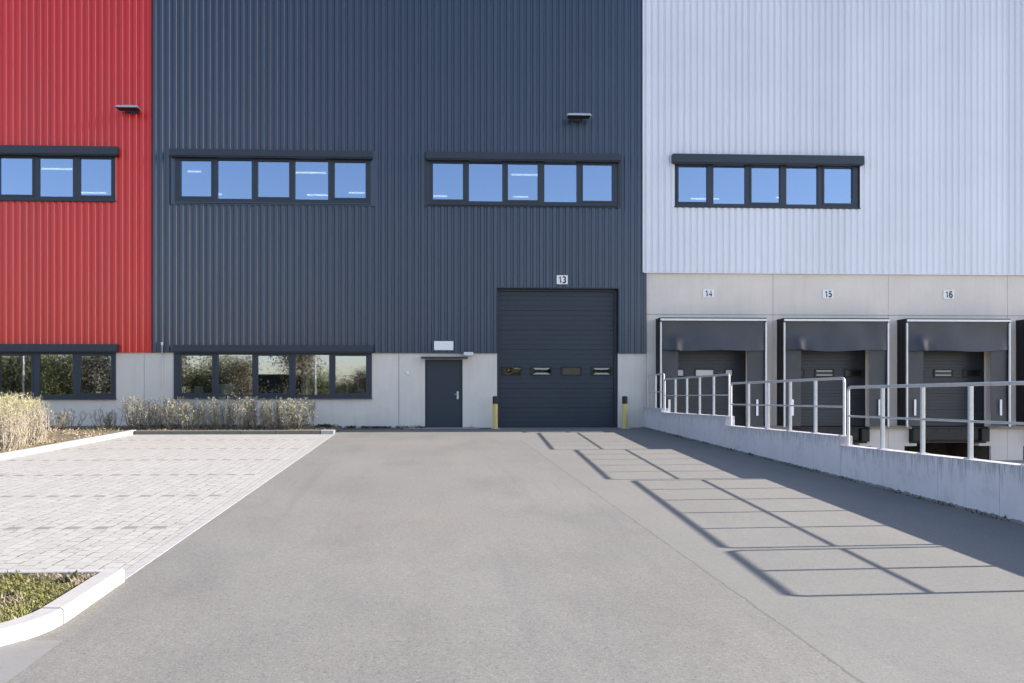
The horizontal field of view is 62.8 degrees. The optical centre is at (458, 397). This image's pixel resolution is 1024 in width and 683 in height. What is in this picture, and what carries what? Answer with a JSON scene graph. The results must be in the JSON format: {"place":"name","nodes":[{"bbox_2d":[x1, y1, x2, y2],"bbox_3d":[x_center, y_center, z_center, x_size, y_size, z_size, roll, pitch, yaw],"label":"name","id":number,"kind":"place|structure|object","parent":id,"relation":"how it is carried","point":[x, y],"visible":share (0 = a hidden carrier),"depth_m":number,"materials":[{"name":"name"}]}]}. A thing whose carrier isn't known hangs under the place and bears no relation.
{"place":"outdoors","nodes":[
{"label":"outdoors","id":0,"kind":"place"},
{"bbox_2d":[0,640,62,682],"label":"pavement","id":1,"kind":"structure","parent":0,"point":[16,658],"depth_m":5.33,"materials":[{"name":"concrete"}]},
{"bbox_2d":[0,570,96,619],"bbox_3d":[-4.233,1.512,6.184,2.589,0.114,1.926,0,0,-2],"label":"dry grass","id":2,"kind":"structure","parent":0,"point":[78,581],"depth_m":6.84,"materials":[{"name":"plant"}]},
{"bbox_2d":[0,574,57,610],"bbox_3d":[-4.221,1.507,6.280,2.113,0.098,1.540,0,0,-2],"label":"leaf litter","id":3,"kind":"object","parent":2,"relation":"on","point":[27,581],"visible":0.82,"depth_m":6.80,"materials":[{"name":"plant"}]},
{"bbox_2d":[0,570,82,605],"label":"weeds","id":4,"kind":"object","parent":2,"relation":"on","point":[45,579],"visible":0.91,"depth_m":6.79,"materials":[{"name":"green plant"}]},
{"bbox_2d":[0,571,88,622],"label":"grass","id":5,"kind":"structure","parent":2,"relation":"on","point":[41,597],"depth_m":6.49,"materials":[{"name":"green plant"}]},
{"bbox_2d":[0,426,150,452],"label":"planting bed","id":6,"kind":"object","parent":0,"point":[57,433],"depth_m":23.32,"materials":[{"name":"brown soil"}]},
{"bbox_2d":[0,397,30,450],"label":"bush","id":7,"kind":"object","parent":6,"relation":"on","point":[6,433],"visible":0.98,"depth_m":18.41,"materials":[{"name":"yellow plant"}]},
{"bbox_2d":[0,392,42,434],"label":"bush","id":8,"kind":"object","parent":6,"relation":"on","point":[8,396],"visible":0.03,"depth_m":22.39,"materials":[{"name":"yellow plant"}]},
{"bbox_2d":[0,393,52,445],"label":"bush","id":9,"kind":"object","parent":6,"relation":"on","point":[35,436],"visible":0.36,"depth_m":19.81,"materials":[{"name":"yellow plant"}]},
{"bbox_2d":[45,409,67,429],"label":"shrub","id":10,"kind":"object","parent":6,"relation":"on","point":[62,419],"visible":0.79,"depth_m":24.66,"materials":[{"name":"beige plant"}]},
{"bbox_2d":[55,409,87,429],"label":"shrub","id":11,"kind":"object","parent":6,"relation":"on","point":[71,420],"visible":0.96,"depth_m":24.97,"materials":[{"name":"brown plant"}]},
{"bbox_2d":[0,424,145,451],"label":"ground cover","id":12,"kind":"object","parent":6,"relation":"on","point":[74,434],"visible":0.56,"depth_m":23.15,"materials":[{"name":"green plant"}]},
{"bbox_2d":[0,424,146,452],"bbox_3d":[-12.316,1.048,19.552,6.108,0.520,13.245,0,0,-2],"label":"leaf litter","id":13,"kind":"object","parent":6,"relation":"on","point":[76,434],"visible":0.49,"depth_m":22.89,"materials":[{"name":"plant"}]},
{"bbox_2d":[89,408,115,428],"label":"shrub","id":14,"kind":"object","parent":6,"relation":"on","point":[107,418],"visible":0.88,"depth_m":25.17,"materials":[{"name":"brown plant"}]},
{"bbox_2d":[101,412,122,428],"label":"shrub","id":15,"kind":"object","parent":6,"relation":"on","point":[109,426],"visible":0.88,"depth_m":25.24,"materials":[{"name":"brown plant"}]},
{"bbox_2d":[115,395,154,429],"bbox_3d":[-9.569,0.449,25.030,1.076,1.150,1.036,0,0,28],"label":"hedge shrub","id":16,"kind":"object","parent":6,"relation":"on","point":[132,418],"visible":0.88,"depth_m":24.93,"materials":[{"name":"beige plant"}]},
{"bbox_2d":[0,434,329,569],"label":"parking paving","id":17,"kind":"structure","parent":0,"point":[56,546],"depth_m":12.68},
{"bbox_2d":[0,448,297,528],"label":"parking bay marking","id":18,"kind":"object","parent":17,"relation":"on","point":[125,527],"visible":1,"depth_m":12.17,"materials":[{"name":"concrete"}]},
{"bbox_2d":[7,427,1023,682],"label":"asphalt apron","id":19,"kind":"object","parent":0,"point":[513,555],"depth_m":7.33,"materials":[{"name":"grey asphalt"}]},
{"bbox_2d":[0,569,103,576],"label":"kerb","id":20,"kind":"structure","parent":19,"relation":"on","point":[71,571],"depth_m":7.10,"materials":[{"name":"concrete"}]},
{"bbox_2d":[0,569,124,646],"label":"kerb","id":21,"kind":"structure","parent":19,"relation":"on","point":[65,607],"depth_m":6.05,"materials":[{"name":"concrete"}]},
{"bbox_2d":[0,430,134,459],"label":"kerb","id":22,"kind":"structure","parent":19,"relation":"on","point":[21,452],"depth_m":19.70,"materials":[{"name":"concrete"}]},
{"bbox_2d":[135,430,319,434],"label":"kerb","id":23,"kind":"structure","parent":19,"relation":"on","point":[159,432],"depth_m":24.06,"materials":[{"name":"concrete"}]},
{"bbox_2d":[125,434,333,578],"bbox_3d":[-3.301,1.340,15.624,0.115,0.585,17.094,0,0,-2],"label":"paving edge","id":24,"kind":"object","parent":19,"relation":"on","point":[142,563],"visible":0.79,"depth_m":10.01,"materials":[{"name":"concrete"}]},
{"bbox_2d":[146,426,341,432],"bbox_3d":[-6.631,0.998,25.500,5.840,0.199,2.600,0,0,-2],"label":"hedge bed","id":25,"kind":"object","parent":19,"relation":"on","point":[336,429],"visible":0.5,"depth_m":25.51,"materials":[{"name":"soil"}]},
{"bbox_2d":[137,399,171,429],"bbox_3d":[-9.146,0.516,25.141,1.019,0.998,1.007,0,0,-21],"label":"hedge shrub","id":26,"kind":"object","parent":25,"relation":"on","point":[155,412],"visible":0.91,"depth_m":25.01,"materials":[{"name":"beige plant"}]},
{"bbox_2d":[158,396,191,429],"bbox_3d":[-8.486,0.490,25.144,1.036,1.115,1.087,0,0,-24],"label":"hedge shrub","id":27,"kind":"object","parent":25,"relation":"on","point":[172,418],"visible":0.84,"depth_m":25.02,"materials":[{"name":"beige plant"}]},
{"bbox_2d":[174,398,209,429],"bbox_3d":[-8.090,0.486,25.053,0.933,1.073,0.968,0,0,37],"label":"hedge shrub","id":28,"kind":"object","parent":25,"relation":"on","point":[193,423],"visible":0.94,"depth_m":25.05,"materials":[{"name":"beige plant"}]},
{"bbox_2d":[192,401,222,429],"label":"hedge shrub","id":29,"kind":"object","parent":25,"relation":"on","point":[203,421],"visible":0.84,"depth_m":25.14,"materials":[{"name":"beige plant"}]},
{"bbox_2d":[206,396,242,428],"bbox_3d":[-7.045,0.490,25.314,1.087,1.115,1.036,0,0,-3],"label":"hedge shrub","id":30,"kind":"object","parent":25,"relation":"on","point":[218,420],"visible":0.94,"depth_m":25.14,"materials":[{"name":"beige plant"}]},
{"bbox_2d":[132,423,337,427],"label":"weeds","id":31,"kind":"object","parent":25,"relation":"on","point":[325,425],"visible":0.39,"depth_m":26.20,"materials":[{"name":"green plant"}]},
{"bbox_2d":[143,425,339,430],"bbox_3d":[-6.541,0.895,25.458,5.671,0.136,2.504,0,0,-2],"label":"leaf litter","id":32,"kind":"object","parent":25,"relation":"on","point":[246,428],"visible":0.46,"depth_m":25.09,"materials":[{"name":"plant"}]},
{"bbox_2d":[224,397,258,429],"bbox_3d":[-6.591,0.460,25.264,1.076,1.128,1.036,0,0,26],"label":"hedge shrub","id":33,"kind":"object","parent":25,"relation":"on","point":[244,419],"visible":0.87,"depth_m":25.12,"materials":[{"name":"beige plant"}]},
{"bbox_2d":[241,396,277,429],"bbox_3d":[-6.051,0.477,25.242,1.063,1.087,1.076,0,0,22],"label":"hedge shrub","id":34,"kind":"object","parent":25,"relation":"on","point":[254,417],"visible":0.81,"depth_m":25.17,"materials":[{"name":"beige plant"}]},
{"bbox_2d":[259,400,288,429],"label":"hedge shrub","id":35,"kind":"object","parent":25,"relation":"on","point":[269,419],"visible":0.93,"depth_m":25.08,"materials":[{"name":"beige plant"}]},
{"bbox_2d":[272,397,303,429],"bbox_3d":[-5.115,0.475,25.216,1.022,1.095,0.984,0,0,-35],"label":"hedge shrub","id":36,"kind":"object","parent":25,"relation":"on","point":[283,420],"visible":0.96,"depth_m":25.03,"materials":[{"name":"beige plant"}]},
{"bbox_2d":[287,397,316,429],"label":"hedge shrub","id":37,"kind":"object","parent":25,"relation":"on","point":[301,415],"visible":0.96,"depth_m":25.24,"materials":[{"name":"beige plant"}]},
{"bbox_2d":[321,430,333,433],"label":"kerb","id":38,"kind":"structure","parent":19,"relation":"on","point":[327,431],"depth_m":24.19,"materials":[{"name":"concrete"}]},
{"bbox_2d":[343,428,490,428],"bbox_3d":[-1.290,0.971,26.669,4.808,0.025,0.800,0,0,-2],"label":"gravel strip","id":39,"kind":"object","parent":19,"relation":"on","point":[391,428],"visible":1,"depth_m":26.64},
{"bbox_2d":[344,425,425,427],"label":"weeds","id":40,"kind":"object","parent":39,"relation":"on","point":[363,426],"visible":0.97,"depth_m":26.76,"materials":[{"name":"green plant"}]},
{"bbox_2d":[404,427,478,428],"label":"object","id":41,"kind":"structure","parent":19,"relation":"on","point":[443,428],"depth_m":26.60,"materials":[{"name":"concrete"}]},
{"bbox_2d":[399,425,423,427],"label":"pebbles","id":42,"kind":"object","parent":41,"relation":"on","point":[410,426],"visible":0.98,"depth_m":26.64,"materials":[{"name":"gravel"}]},
{"bbox_2d":[491,396,499,428],"bbox_3d":[1.159,0.507,26.790,0.280,1.139,0.280,0,0,-2],"label":"bollard","id":43,"kind":"object","parent":19,"relation":"on","point":[495,412],"visible":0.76,"depth_m":26.72,"materials":[{"name":"yellow metal"}]},
{"bbox_2d":[621,396,629,428],"bbox_3d":[5.341,0.507,26.962,0.280,1.139,0.280,0,0,-2],"label":"bollard","id":44,"kind":"object","parent":19,"relation":"on","point":[624,410],"visible":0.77,"depth_m":26.89,"materials":[{"name":"yellow metal"}]},
{"bbox_2d":[642,427,1009,520],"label":"weeds","id":45,"kind":"object","parent":19,"relation":"on","point":[849,479],"visible":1,"depth_m":13.71,"materials":[{"name":"green plant"}]},
{"bbox_2d":[992,460,1023,463],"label":"truck yard","id":46,"kind":"structure","parent":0,"point":[1017,461],"depth_m":27.22,"materials":[{"name":"concrete"}]},
{"bbox_2d":[643,408,1023,524],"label":"ramp wall","id":47,"kind":"structure","parent":46,"relation":"on","point":[992,488],"depth_m":13.23,"materials":[{"name":"concrete"}]},
{"bbox_2d":[646,373,664,407],"bbox_3d":[6.165,-0.222,26.225,0.110,1.069,1.860,0,0,-2],"label":"railing","id":48,"kind":"object","parent":47,"relation":"on","point":[656,391],"visible":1,"depth_m":26.20,"materials":[{"name":"metal"}]},
{"bbox_2d":[664,373,729,415],"bbox_3d":[6.315,-0.079,22.573,0.110,1.014,5.410,0,0,-2],"label":"railing","id":49,"kind":"object","parent":47,"relation":"on","point":[699,395],"visible":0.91,"depth_m":22.02,"materials":[{"name":"metal"}]},
{"bbox_2d":[729,377,846,435],"bbox_3d":[6.539,0.142,17.113,0.110,1.016,5.400,0,0,-2],"label":"railing","id":50,"kind":"object","parent":47,"relation":"on","point":[790,405],"visible":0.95,"depth_m":16.56,"materials":[{"name":"metal"}]},
{"bbox_2d":[844,381,1023,464],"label":"railing","id":51,"kind":"object","parent":47,"relation":"on","point":[922,418],"visible":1,"depth_m":12.15,"materials":[{"name":"metal"}]},
{"bbox_3d":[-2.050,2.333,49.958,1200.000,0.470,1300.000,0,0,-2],"label":"ground","id":52,"kind":"structure","parent":0,"visible":0},
{"bbox_2d":[0,0,1023,459],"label":"warehouse","id":53,"kind":"structure","parent":52,"relation":"on","point":[278,200],"depth_m":27.13,"materials":[{"name":"metal"}]},
{"bbox_2d":[0,145,118,201],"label":"window","id":54,"kind":"structure","parent":53,"relation":"in","point":[42,173],"depth_m":26.54,"materials":[{"name":"blue glass"}]},
{"bbox_2d":[0,344,118,399],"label":"window","id":55,"kind":"structure","parent":53,"relation":"in","point":[35,351],"depth_m":26.49,"materials":[{"name":"black metal"}]},
{"bbox_2d":[115,105,141,113],"bbox_3d":[-10.378,-9.107,26.355,0.744,0.145,0.547,0,0,-2],"label":"floodlight","id":56,"kind":"object","parent":53,"relation":"attached to","point":[131,109],"visible":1,"depth_m":26.21,"materials":[{"name":"metal"}]},
{"bbox_2d":[161,342,162,387],"bbox_3d":[-9.435,-1.048,26.622,0.070,1.460,0.092,0,0,-2],"label":"lightning conductor","id":57,"kind":"object","parent":53,"relation":"attached to","point":[162,363],"visible":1,"depth_m":26.64,"materials":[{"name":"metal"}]},
{"bbox_2d":[194,386,203,392],"bbox_3d":[-8.414,-0.226,27.068,0.287,0.323,0.080,0,0,-2],"label":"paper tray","id":58,"kind":"object","parent":53,"relation":"in","point":[198,389],"visible":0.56,"depth_m":27.03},
{"bbox_2d":[219,384,233,394],"bbox_3d":[-7.500,-0.258,27.005,0.494,0.387,0.080,0,0,-2],"label":"monitor","id":59,"kind":"object","parent":53,"relation":"in","point":[226,389],"visible":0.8,"depth_m":26.97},
{"bbox_2d":[169,148,374,205],"bbox_3d":[-5.938,-7.047,26.744,6.475,1.760,0.310,0,0,-2],"label":"window","id":60,"kind":"structure","parent":53,"relation":"in","point":[203,176],"depth_m":26.80,"materials":[{"name":"blue glass"}]},
{"bbox_2d":[172,345,373,398],"bbox_3d":[-5.925,-0.825,26.745,6.372,1.715,0.310,0,0,-2],"label":"window","id":61,"kind":"structure","parent":53,"relation":"in","point":[179,351],"depth_m":26.73,"materials":[{"name":"black metal"}]},
{"bbox_2d":[306,376,348,394],"bbox_3d":[-4.291,-0.365,27.397,1.355,0.665,0.500,0,0,-2],"label":"desk","id":62,"kind":"object","parent":53,"relation":"in","point":[308,385],"visible":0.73,"depth_m":27.17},
{"bbox_2d":[434,341,452,349],"bbox_3d":[-0.494,-1.686,26.976,0.623,0.294,0.048,0,0,-2],"label":"sign plate","id":63,"kind":"object","parent":53,"relation":"attached to","point":[443,345],"visible":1,"depth_m":26.95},
{"bbox_2d":[425,359,462,426],"bbox_3d":[-0.491,-0.130,27.083,1.214,2.236,0.120,0,0,-2],"label":"entrance door","id":64,"kind":"structure","parent":53,"relation":"in","point":[444,376],"depth_m":27.09,"materials":[{"name":"metal"}]},
{"bbox_2d":[464,352,472,355],"bbox_3d":[0.301,-1.418,26.975,0.307,0.123,0.200,0,0,-2],"label":"wall lamp","id":65,"kind":"object","parent":53,"relation":"attached to","point":[468,353],"visible":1,"depth_m":26.88,"materials":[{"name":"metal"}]},
{"bbox_2d":[424,151,621,207],"bbox_3d":[2.088,-7.051,27.073,6.426,1.746,0.310,0,0,-2],"label":"window","id":66,"kind":"structure","parent":53,"relation":"in","point":[451,179],"depth_m":27.13,"materials":[{"name":"blue glass"}]},
{"bbox_2d":[500,291,613,426],"bbox_3d":[3.201,-1.252,27.412,3.788,4.480,0.085,0,0,-2],"label":"roller door","id":67,"kind":"structure","parent":53,"relation":"in","point":[557,348],"depth_m":27.39,"materials":[{"name":"grey metal"}]},
{"bbox_2d":[557,275,567,283],"bbox_3d":[3.344,-3.834,27.134,0.359,0.292,0.025,0,0,-2],"label":"number sign","id":68,"kind":"object","parent":53,"relation":"attached to","point":[562,279],"visible":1,"depth_m":27.12,"materials":[{"name":"white plastic"}]},
{"bbox_2d":[565,113,591,121],"bbox_3d":[3.828,-9.051,26.938,0.810,0.145,0.547,0,0,-2],"label":"floodlight","id":69,"kind":"object","parent":53,"relation":"attached to","point":[580,117],"visible":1,"depth_m":26.77,"materials":[{"name":"metal"}]},
{"bbox_2d":[703,289,713,297],"bbox_3d":[8.165,-3.421,27.389,0.358,0.275,0.025,0,0,-2],"label":"number sign","id":70,"kind":"object","parent":53,"relation":"attached to","point":[708,293],"visible":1,"depth_m":27.38,"materials":[{"name":"white plastic"}]},
{"bbox_2d":[656,317,766,426],"bbox_3d":[8.160,-0.820,26.995,3.460,3.515,0.812,0,0,-2],"label":"dock shelter","id":71,"kind":"object","parent":53,"relation":"attached to","point":[674,335],"visible":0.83,"depth_m":26.86,"materials":[{"name":"black rubber"}]},
{"bbox_2d":[678,350,744,425],"bbox_3d":[8.135,-0.527,27.598,2.600,2.910,0.082,0,0,-2],"label":"dock door","id":72,"kind":"structure","parent":53,"relation":"in","point":[701,362],"depth_m":27.59,"materials":[{"name":"paint"}]},
{"bbox_2d":[671,153,863,208],"bbox_3d":[10.092,-7.069,27.402,6.335,1.713,0.310,0,0,-2],"label":"window","id":73,"kind":"structure","parent":53,"relation":"in","point":[701,180],"depth_m":27.46,"materials":[{"name":"blue glass"}]},
{"bbox_2d":[823,290,832,297],"bbox_3d":[12.149,-3.422,27.552,0.356,0.283,0.025,0,0,-2],"label":"number sign","id":74,"kind":"object","parent":53,"relation":"attached to","point":[827,293],"visible":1,"depth_m":27.54,"materials":[{"name":"white plastic"}]},
{"bbox_2d":[801,349,863,425],"bbox_3d":[12.152,-0.527,27.763,2.600,2.910,0.082,0,0,-2],"label":"dock door","id":75,"kind":"structure","parent":53,"relation":"in","point":[849,365],"depth_m":27.75,"materials":[{"name":"paint"}]},
{"bbox_2d":[777,318,889,426],"bbox_3d":[12.176,-0.820,27.166,3.460,3.515,0.799,0,0,-2],"label":"dock shelter","id":76,"kind":"object","parent":53,"relation":"attached to","point":[795,336],"visible":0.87,"depth_m":27.03,"materials":[{"name":"black rubber"}]},
{"bbox_2d":[943,290,953,298],"bbox_3d":[16.222,-3.426,27.719,0.367,0.292,0.025,0,0,-2],"label":"number sign","id":77,"kind":"object","parent":53,"relation":"attached to","point":[948,294],"visible":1,"depth_m":27.71,"materials":[{"name":"white plastic"}]},
{"bbox_2d":[923,350,981,425],"bbox_3d":[16.188,-0.527,27.928,2.600,2.910,0.082,0,0,-2],"label":"dock door","id":78,"kind":"structure","parent":53,"relation":"in","point":[939,366],"depth_m":27.92,"materials":[{"name":"paint"}]},
{"bbox_2d":[897,318,1010,426],"bbox_3d":[16.213,-0.820,27.326,3.460,3.515,0.812,0,0,-2],"label":"dock shelter","id":79,"kind":"object","parent":53,"relation":"attached to","point":[916,339],"visible":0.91,"depth_m":27.20,"materials":[{"name":"black rubber"}]},
{"bbox_2d":[1016,319,1023,425],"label":"dock shelter","id":80,"kind":"object","parent":53,"relation":"attached to","point":[1019,369],"visible":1,"depth_m":27.61,"materials":[{"name":"black rubber"}]}
]}

